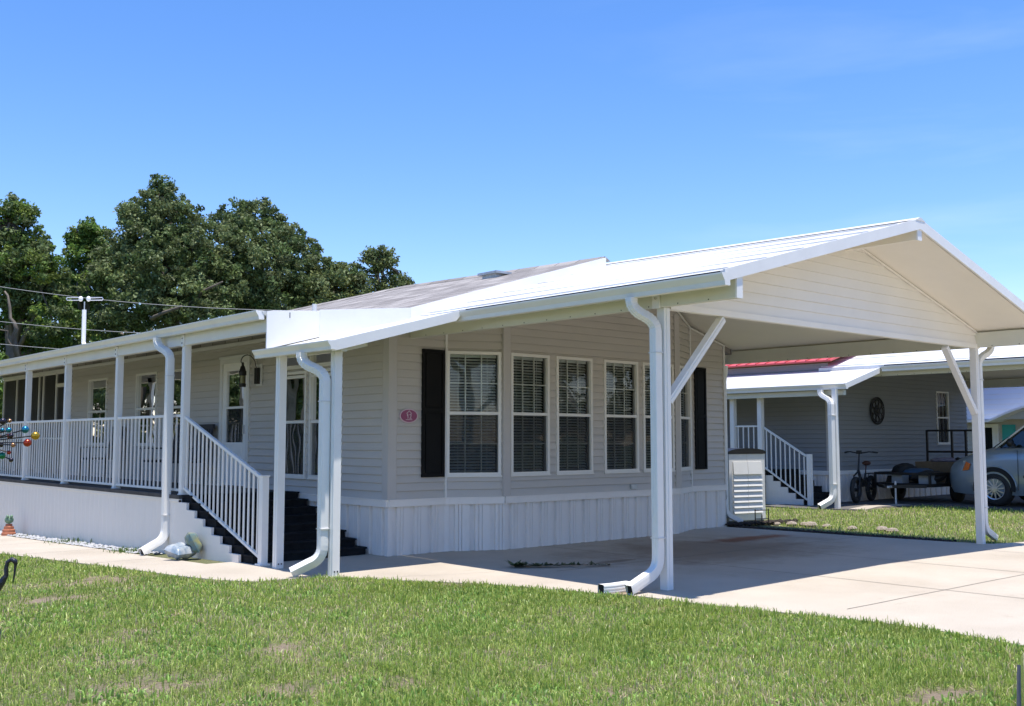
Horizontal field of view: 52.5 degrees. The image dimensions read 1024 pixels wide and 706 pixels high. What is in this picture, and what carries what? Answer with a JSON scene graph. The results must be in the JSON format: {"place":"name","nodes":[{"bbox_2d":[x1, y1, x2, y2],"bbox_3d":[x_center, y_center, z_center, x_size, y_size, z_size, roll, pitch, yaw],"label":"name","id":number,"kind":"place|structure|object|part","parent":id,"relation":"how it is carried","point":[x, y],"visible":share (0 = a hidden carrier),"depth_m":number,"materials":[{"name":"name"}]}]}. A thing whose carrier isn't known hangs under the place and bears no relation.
{"place":"outdoors","nodes":[
{"label":"outdoors","id":0,"kind":"place"},
{"bbox_2d":[2,344,56,348],"bbox_3d":[-13.768,-0.332,36.029,15.103,0.734,0.020,0,-5,0],"label":"overhead wire","id":1,"kind":"object","parent":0,"point":[30,346],"visible":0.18,"depth_m":36.01,"materials":[{"name":"grey metal"}]},
{"bbox_2d":[0,321,137,332],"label":"overhead wire","id":2,"kind":"object","parent":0,"point":[69,328],"visible":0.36,"depth_m":36.07,"materials":[{"name":"grey"}]},
{"bbox_2d":[0,535,202,569],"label":"path","id":3,"kind":"structure","parent":0,"point":[80,554],"depth_m":15.26,"materials":[{"name":"concrete"}]},
{"bbox_2d":[0,286,272,310],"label":"overhead wire","id":4,"kind":"object","parent":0,"point":[139,303],"visible":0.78,"depth_m":36.14,"materials":[{"name":"grey metal"}]},
{"bbox_2d":[0,500,1023,705],"bbox_3d":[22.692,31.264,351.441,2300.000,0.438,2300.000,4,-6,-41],"label":"ground","id":5,"kind":"structure","parent":0,"point":[926,695],"depth_m":7.65,"materials":[{"name":"green plant"}]},
{"bbox_2d":[0,351,8,434],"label":"leafy tree","id":6,"kind":"object","parent":5,"relation":"on","point":[3,356],"visible":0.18,"depth_m":37.61,"materials":[{"name":"green plant"}]},
{"bbox_2d":[0,557,17,590],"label":"heron ornament","id":7,"kind":"object","parent":5,"relation":"on","point":[4,577],"visible":1,"depth_m":8.41,"materials":[{"name":"grey metal"}]},
{"bbox_2d":[0,418,39,461],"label":"wind spinner","id":8,"kind":"object","parent":5,"relation":"on","point":[35,435],"visible":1,"depth_m":8.31,"materials":[{"name":"multicoloured metal"}]},
{"bbox_2d":[0,192,103,460],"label":"oak tree","id":9,"kind":"object","parent":5,"relation":"on","point":[23,252],"visible":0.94,"depth_m":41.56,"materials":[{"name":"green plant"}]},
{"bbox_2d":[44,535,91,544],"bbox_3d":[-7.626,3.225,17.898,0.890,0.158,1.622,4,-6,-41],"label":"weed","id":10,"kind":"object","parent":5,"relation":"on","point":[65,540],"visible":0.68,"depth_m":17.85,"materials":[{"name":"green plant"}]},
{"bbox_2d":[0,531,162,555],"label":"pebbles","id":11,"kind":"object","parent":5,"relation":"on","point":[83,544],"visible":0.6,"depth_m":17.38,"materials":[{"name":"white gravel"}]},
{"bbox_2d":[1,515,15,535],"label":"pot figurine","id":12,"kind":"object","parent":11,"relation":"on","point":[9,529],"visible":0.98,"depth_m":20.14,"materials":[{"name":"ceramic"}]},
{"bbox_2d":[103,545,140,554],"bbox_3d":[-5.729,2.963,15.632,0.665,0.130,1.255,4,-6,-41],"label":"weed","id":13,"kind":"object","parent":11,"relation":"on","point":[122,550],"visible":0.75,"depth_m":15.63,"materials":[{"name":"green plant"}]},
{"bbox_2d":[58,215,124,343],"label":"leafy tree","id":14,"kind":"object","parent":5,"relation":"on","point":[81,239],"visible":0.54,"depth_m":48.04,"materials":[{"name":"green plant"}]},
{"bbox_2d":[0,260,292,351],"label":"leafy tree","id":15,"kind":"object","parent":5,"relation":"on","point":[214,316],"visible":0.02,"depth_m":52.63,"materials":[{"name":"green plant"}]},
{"bbox_2d":[74,173,268,341],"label":"oak tree","id":16,"kind":"object","parent":5,"relation":"on","point":[181,247],"visible":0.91,"depth_m":42.55,"materials":[{"name":"green plant"}]},
{"bbox_2d":[163,532,201,559],"bbox_3d":[-4.489,2.656,14.264,0.366,0.354,0.493,-3,-6,29],"label":"soil bag","id":17,"kind":"object","parent":5,"relation":"on","point":[191,546],"visible":1,"depth_m":14.20,"materials":[{"name":"plastic"}]},
{"bbox_2d":[0,309,465,576],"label":"porch","id":18,"kind":"object","parent":5,"relation":"on","point":[262,524],"visible":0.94,"depth_m":15.26,"materials":[{"name":"white paint"}]},
{"bbox_2d":[66,296,102,343],"bbox_3d":[-9.301,-0.572,22.460,0.813,1.345,0.222,-1,-5,7],"label":"antenna mast","id":19,"kind":"object","parent":18,"relation":"on","point":[83,333],"visible":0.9,"depth_m":22.50,"materials":[{"name":"white metal"}]},
{"bbox_2d":[79,426,125,479],"bbox_3d":[-8.447,2.054,21.370,0.720,1.080,0.650,4,-6,-41],"label":"patio chair","id":20,"kind":"object","parent":18,"relation":"on","point":[99,457],"visible":0.3,"depth_m":21.34,"materials":[{"name":"white plastic"}]},
{"bbox_2d":[140,425,190,484],"bbox_3d":[-6.334,1.853,18.976,0.720,1.080,0.650,4,-6,-41],"label":"patio chair","id":21,"kind":"object","parent":18,"relation":"on","point":[178,443],"visible":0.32,"depth_m":19.01,"materials":[{"name":"white plastic"}]},
{"bbox_2d":[161,424,214,486],"bbox_3d":[-5.707,1.793,18.265,0.720,1.080,0.650,4,-6,-41],"label":"patio chair","id":22,"kind":"object","parent":18,"relation":"on","point":[209,428],"visible":0.45,"depth_m":18.32,"materials":[{"name":"white plastic"}]},
{"bbox_2d":[204,196,333,311],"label":"oak tree","id":23,"kind":"object","parent":5,"relation":"on","point":[275,247],"visible":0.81,"depth_m":44.50,"materials":[{"name":"green plant"}]},
{"bbox_2d":[285,257,371,309],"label":"leafy tree","id":24,"kind":"object","parent":5,"relation":"on","point":[327,279],"visible":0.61,"depth_m":44.37,"materials":[{"name":"green plant"}]},
{"bbox_2d":[0,256,742,556],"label":"mobile home","id":25,"kind":"object","parent":5,"relation":"on","point":[527,436],"visible":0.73,"depth_m":16.21,"materials":[{"name":"beige"}]},
{"bbox_2d":[86,378,108,445],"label":"window","id":26,"kind":"structure","parent":25,"relation":"in","point":[97,388],"depth_m":22.95,"materials":[{"name":"white glass"}]},
{"bbox_2d":[133,372,157,445],"bbox_3d":[-7.247,1.139,20.936,0.340,1.470,1.074,4,-6,-41],"label":"window","id":27,"kind":"structure","parent":25,"relation":"in","point":[146,395],"depth_m":20.92,"materials":[{"name":"white glass"}]},
{"bbox_2d":[173,368,181,438],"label":"window","id":28,"kind":"structure","parent":25,"relation":"in","point":[177,372],"depth_m":19.83,"materials":[{"name":"white glass"}]},
{"bbox_2d":[218,354,251,487],"bbox_3d":[-4.752,1.175,17.956,0.190,2.260,1.140,4,-6,-41],"label":"door","id":29,"kind":"structure","parent":25,"relation":"in","point":[234,403],"depth_m":17.96,"materials":[{"name":"white paint"}]},
{"bbox_2d":[239,354,262,386],"bbox_3d":[-4.345,0.296,17.303,0.406,0.544,0.157,0,-5,1],"label":"wall lantern","id":30,"kind":"object","parent":25,"relation":"attached to","point":[258,375],"depth_m":17.24,"materials":[{"name":"black metal"}]},
{"bbox_2d":[285,370,308,478],"bbox_3d":[-3.328,1.150,16.576,0.490,1.680,0.934,4,-6,-41],"label":"window","id":31,"kind":"structure","parent":25,"relation":"in","point":[296,400],"depth_m":16.36,"materials":[{"name":"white glass"}]},
{"bbox_2d":[287,356,307,378],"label":"wall","id":32,"kind":"structure","parent":25,"relation":"in","point":[292,363],"depth_m":16.51,"materials":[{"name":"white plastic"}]},
{"bbox_2d":[307,367,343,479],"bbox_3d":[-2.658,1.086,15.816,0.490,1.680,0.944,4,-6,-41],"label":"window","id":33,"kind":"structure","parent":25,"relation":"in","point":[313,381],"depth_m":15.95,"materials":[{"name":"glass"}]},
{"bbox_2d":[310,353,342,376],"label":"wall","id":34,"kind":"structure","parent":25,"relation":"in","point":[323,359],"depth_m":15.88,"materials":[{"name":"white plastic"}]},
{"bbox_2d":[399,409,417,422],"bbox_3d":[-1.457,0.887,14.634,0.310,0.200,0.031,4,-6,-41],"label":"number plaque","id":35,"kind":"object","parent":25,"relation":"attached to","point":[408,415],"visible":1,"depth_m":14.62,"materials":[{"name":"red"}]},
{"bbox_2d":[446,351,501,476],"bbox_3d":[-0.623,0.910,15.403,0.952,1.838,0.793,4,-6,-41],"label":"window","id":36,"kind":"structure","parent":25,"relation":"in","point":[473,442],"depth_m":15.26,"materials":[{"name":"glass"}]},
{"bbox_2d":[511,353,550,476],"bbox_3d":[0.131,0.946,15.836,0.814,1.838,0.490,4,-6,-41],"label":"window","id":37,"kind":"structure","parent":25,"relation":"in","point":[530,373],"depth_m":15.77,"materials":[{"name":"glass"}]},
{"bbox_2d":[555,356,593,474],"bbox_3d":[0.839,0.998,16.456,0.819,1.838,0.490,4,-6,-41],"label":"window","id":38,"kind":"structure","parent":25,"relation":"in","point":[574,375],"depth_m":16.38,"materials":[{"name":"glass"}]},
{"bbox_2d":[603,359,639,473],"bbox_3d":[1.648,1.058,17.165,0.844,1.838,0.490,4,-6,-41],"label":"window","id":39,"kind":"structure","parent":25,"relation":"in","point":[621,382],"depth_m":17.10,"materials":[{"name":"white glass"}]},
{"bbox_2d":[641,362,675,472],"bbox_3d":[2.343,1.109,17.774,0.814,1.838,0.490,4,-6,-41],"label":"window","id":40,"kind":"structure","parent":25,"relation":"in","point":[646,428],"depth_m":17.47,"materials":[{"name":"glass"}]},
{"bbox_2d":[680,366,692,470],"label":"window","id":41,"kind":"structure","parent":25,"relation":"in","point":[685,394],"depth_m":18.60,"materials":[{"name":"glass"}]},
{"bbox_2d":[347,245,414,292],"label":"oak tree","id":42,"kind":"object","parent":5,"relation":"on","point":[378,259],"visible":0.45,"depth_m":52.15,"materials":[{"name":"green plant"}]},
{"bbox_2d":[726,448,765,521],"bbox_3d":[4.490,2.622,20.724,0.980,1.440,0.700,3,-5,-29],"label":"storage locker","id":43,"kind":"object","parent":5,"relation":"on","point":[746,481],"visible":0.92,"depth_m":20.43,"materials":[{"name":"beige plastic"}]},
{"bbox_3d":[4.440,2.632,20.337,0.457,1.295,0.078,3,-5,-29],"label":"door","id":44,"kind":"part","parent":43,"relation":"part of","materials":[{"name":"plastic"}]},
{"bbox_3d":[4.844,2.651,20.563,0.457,1.295,0.078,3,-5,-29],"label":"door","id":45,"kind":"part","parent":43,"relation":"part of","materials":[{"name":"plastic"}]},
{"bbox_2d":[786,521,796,525],"bbox_3d":[5.270,3.221,19.551,0.222,0.110,0.193,2,-5,-19],"label":"rock","id":46,"kind":"object","parent":5,"relation":"on","point":[791,522],"visible":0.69,"depth_m":19.48,"materials":[{"name":"white stone"}]},
{"bbox_2d":[726,368,881,508],"bbox_3d":[3.721,2.310,28.851,2.791,3.520,13.448,4,-6,-41],"label":"porch","id":47,"kind":"object","parent":5,"relation":"on","point":[794,486],"visible":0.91,"depth_m":24.86,"materials":[{"name":"white metal"}]},
{"bbox_2d":[805,521,817,527],"bbox_3d":[5.543,3.188,19.247,0.251,0.132,0.266,-1,-5,16],"label":"rock","id":48,"kind":"object","parent":5,"relation":"on","point":[809,523],"visible":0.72,"depth_m":19.17,"materials":[{"name":"beige stone"}]},
{"bbox_2d":[725,518,957,541],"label":"mulch","id":49,"kind":"object","parent":5,"relation":"on","point":[740,524],"visible":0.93,"depth_m":18.44,"materials":[{"name":"brown soil"}]},
{"bbox_2d":[755,509,768,524],"bbox_3d":[4.719,3.098,19.583,0.332,0.300,0.020,2,-5,-25],"label":"plant stake rack","id":50,"kind":"object","parent":49,"relation":"on","point":[761,518],"visible":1,"depth_m":19.58,"materials":[{"name":"black metal"}]},
{"bbox_2d":[725,357,967,501],"bbox_3d":[5.579,2.079,34.076,8.358,4.814,16.200,4,-6,-41],"label":"mobile home","id":51,"kind":"object","parent":5,"relation":"on","point":[916,406],"visible":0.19,"depth_m":27.05,"materials":[{"name":"grey"}]},
{"bbox_2d":[870,397,884,423],"bbox_3d":[9.495,1.499,26.957,0.716,0.716,0.057,4,-6,-41],"label":"wall medallion","id":52,"kind":"object","parent":51,"relation":"attached to","point":[877,410],"depth_m":26.93,"materials":[{"name":"black metal"}]},
{"bbox_2d":[935,391,950,444],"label":"window","id":53,"kind":"structure","parent":51,"relation":"in","point":[942,398],"depth_m":29.49,"materials":[{"name":"white glass"}]},
{"bbox_2d":[851,504,905,510],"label":"neighbour walk","id":54,"kind":"structure","parent":5,"relation":"on","point":[870,507],"depth_m":23.81,"materials":[{"name":"concrete"}]},
{"bbox_2d":[876,526,886,531],"bbox_3d":[6.545,3.116,18.337,0.207,0.121,0.256,-2,-5,25],"label":"rock","id":55,"kind":"object","parent":5,"relation":"on","point":[878,528],"visible":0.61,"depth_m":18.27,"materials":[{"name":"beige stone"}]},
{"bbox_2d":[886,528,898,532],"bbox_3d":[6.632,3.098,18.081,0.228,0.110,0.187,2,-5,-20],"label":"rock","id":56,"kind":"object","parent":5,"relation":"on","point":[891,529],"visible":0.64,"depth_m":18.02,"materials":[{"name":"beige stone"}]},
{"bbox_2d":[765,504,1023,543],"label":"grass","id":57,"kind":"structure","parent":5,"relation":"on","point":[994,511],"depth_m":20.05,"materials":[{"name":"green plant"}]},
{"bbox_2d":[967,405,1023,454],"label":"house","id":58,"kind":"structure","parent":5,"relation":"on","point":[1000,430],"depth_m":35.41,"materials":[{"name":"beige"}]},
{"bbox_2d":[985,424,999,446],"bbox_3d":[16.364,3.425,35.742,0.090,1.950,0.880,4,-6,-41],"label":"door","id":59,"kind":"structure","parent":58,"relation":"in","point":[995,427],"depth_m":35.55,"materials":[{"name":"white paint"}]},
{"bbox_2d":[965,381,1023,419],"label":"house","id":60,"kind":"structure","parent":58,"relation":"on","point":[998,401],"depth_m":34.97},
{"bbox_2d":[1017,652,1023,705],"bbox_3d":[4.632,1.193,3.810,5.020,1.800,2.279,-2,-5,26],"label":"post","id":61,"kind":"object","parent":5,"relation":"on","point":[1020,685],"visible":1,"depth_m":4.76,"materials":[{"name":"black paint"}]},
{"bbox_2d":[0,0,1023,427],"label":"sky","id":62,"kind":"structure","parent":0,"point":[462,138],"materials":[{"name":"blue"}]},
{"bbox_2d":[0,527,1023,644],"bbox_3d":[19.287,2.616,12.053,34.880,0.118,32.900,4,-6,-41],"label":"driveway","id":63,"kind":"structure","parent":0,"point":[992,614],"depth_m":12.67,"materials":[{"name":"concrete"}]},
{"bbox_2d":[506,560,609,566],"bbox_3d":[0.573,2.652,13.114,1.370,0.098,0.261,1,-5,-7],"label":"leafy twig","id":64,"kind":"object","parent":63,"relation":"on","point":[519,564],"visible":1,"depth_m":13.10,"materials":[{"name":"green plant"}]},
{"bbox_2d":[598,581,629,593],"bbox_3d":[1.085,2.474,10.949,0.359,0.107,0.115,3,-6,-30],"label":"downspout piece","id":65,"kind":"object","parent":63,"relation":"on","point":[616,587],"visible":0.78,"depth_m":10.89,"materials":[{"name":"white paint"}]},
{"bbox_2d":[410,217,1023,594],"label":"carport","id":66,"kind":"object","parent":63,"relation":"on","point":[918,284],"visible":0.96,"depth_m":13.70,"materials":[{"name":"white metal"}]},
{"bbox_2d":[765,494,1023,510],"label":"neighbour driveway","id":67,"kind":"structure","parent":0,"point":[1016,503],"depth_m":25.07,"materials":[{"name":"concrete"}]},
{"bbox_2d":[844,450,877,502],"bbox_3d":[8.624,3.040,25.599,0.781,1.272,1.681,-1,-5,16],"label":"bicycle","id":68,"kind":"object","parent":67,"relation":"on","point":[860,481],"visible":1,"depth_m":25.38,"materials":[{"name":"metal"}]},
{"bbox_2d":[819,345,1023,388],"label":"carport","id":69,"kind":"object","parent":67,"relation":"on","point":[1002,366],"visible":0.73,"depth_m":24.24,"materials":[{"name":"white metal"}]},
{"bbox_2d":[874,429,972,503],"bbox_3d":[10.168,2.811,25.998,3.695,1.805,1.760,4,-6,-41],"label":"utility trailer","id":70,"kind":"object","parent":67,"relation":"on","point":[898,490],"visible":0.62,"depth_m":25.63,"materials":[{"name":"black metal"}]},
{"bbox_2d":[892,475,908,482],"bbox_3d":[9.596,3.098,25.643,0.360,0.227,0.320,4,-6,-41],"label":"storage tub","id":71,"kind":"object","parent":70,"relation":"on","point":[901,478],"visible":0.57,"depth_m":25.53,"materials":[{"name":"plastic"}]},
{"bbox_2d":[892,463,916,471],"bbox_3d":[9.952,3.000,26.233,0.623,0.440,0.396,1,-5,-11],"label":"dark bundle","id":72,"kind":"object","parent":70,"relation":"on","point":[901,467],"visible":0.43,"depth_m":26.11,"materials":[{"name":"rubber"}]},
{"bbox_2d":[903,468,932,480],"bbox_3d":[10.183,3.042,25.965,0.640,0.337,0.923,-4,-6,41],"label":"tarp bundle","id":73,"kind":"object","parent":70,"relation":"on","point":[913,470],"visible":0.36,"depth_m":25.73,"materials":[{"name":"blue plastic"}]},
{"bbox_2d":[918,475,935,483],"bbox_3d":[10.058,3.054,25.119,0.360,0.227,0.320,4,-6,-41],"label":"storage tub","id":74,"kind":"object","parent":70,"relation":"on","point":[923,479],"visible":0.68,"depth_m":25.03,"materials":[{"name":"plastic"}]},
{"bbox_2d":[909,470,947,482],"bbox_3d":[10.223,3.041,25.465,0.594,0.330,0.719,4,-6,-41],"label":"dark bundle","id":75,"kind":"object","parent":70,"relation":"on","point":[937,478],"visible":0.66,"depth_m":25.36,"materials":[{"name":"rubber"}]},
{"bbox_2d":[915,461,953,481],"bbox_3d":[10.963,3.030,26.520,0.700,0.505,1.000,4,-6,-41],"label":"cardboard box","id":76,"kind":"object","parent":70,"relation":"on","point":[943,467],"visible":0.36,"depth_m":26.25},
{"bbox_2d":[929,457,956,461],"bbox_3d":[10.991,2.740,26.436,0.620,0.173,0.400,3,-5,-29],"label":"cloth bundle","id":77,"kind":"object","parent":76,"relation":"on","point":[946,459],"visible":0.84,"depth_m":26.30,"materials":[{"name":"fabric"}]},
{"bbox_2d":[950,426,1023,505],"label":"minivan","id":78,"kind":"object","parent":67,"relation":"on","point":[1005,469],"visible":0.84,"depth_m":23.89,"materials":[{"name":"grey paint"}]},
{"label":"windows","id":79,"kind":"part","parent":78,"relation":"part of","materials":[{"name":"black glass"}]}
]}

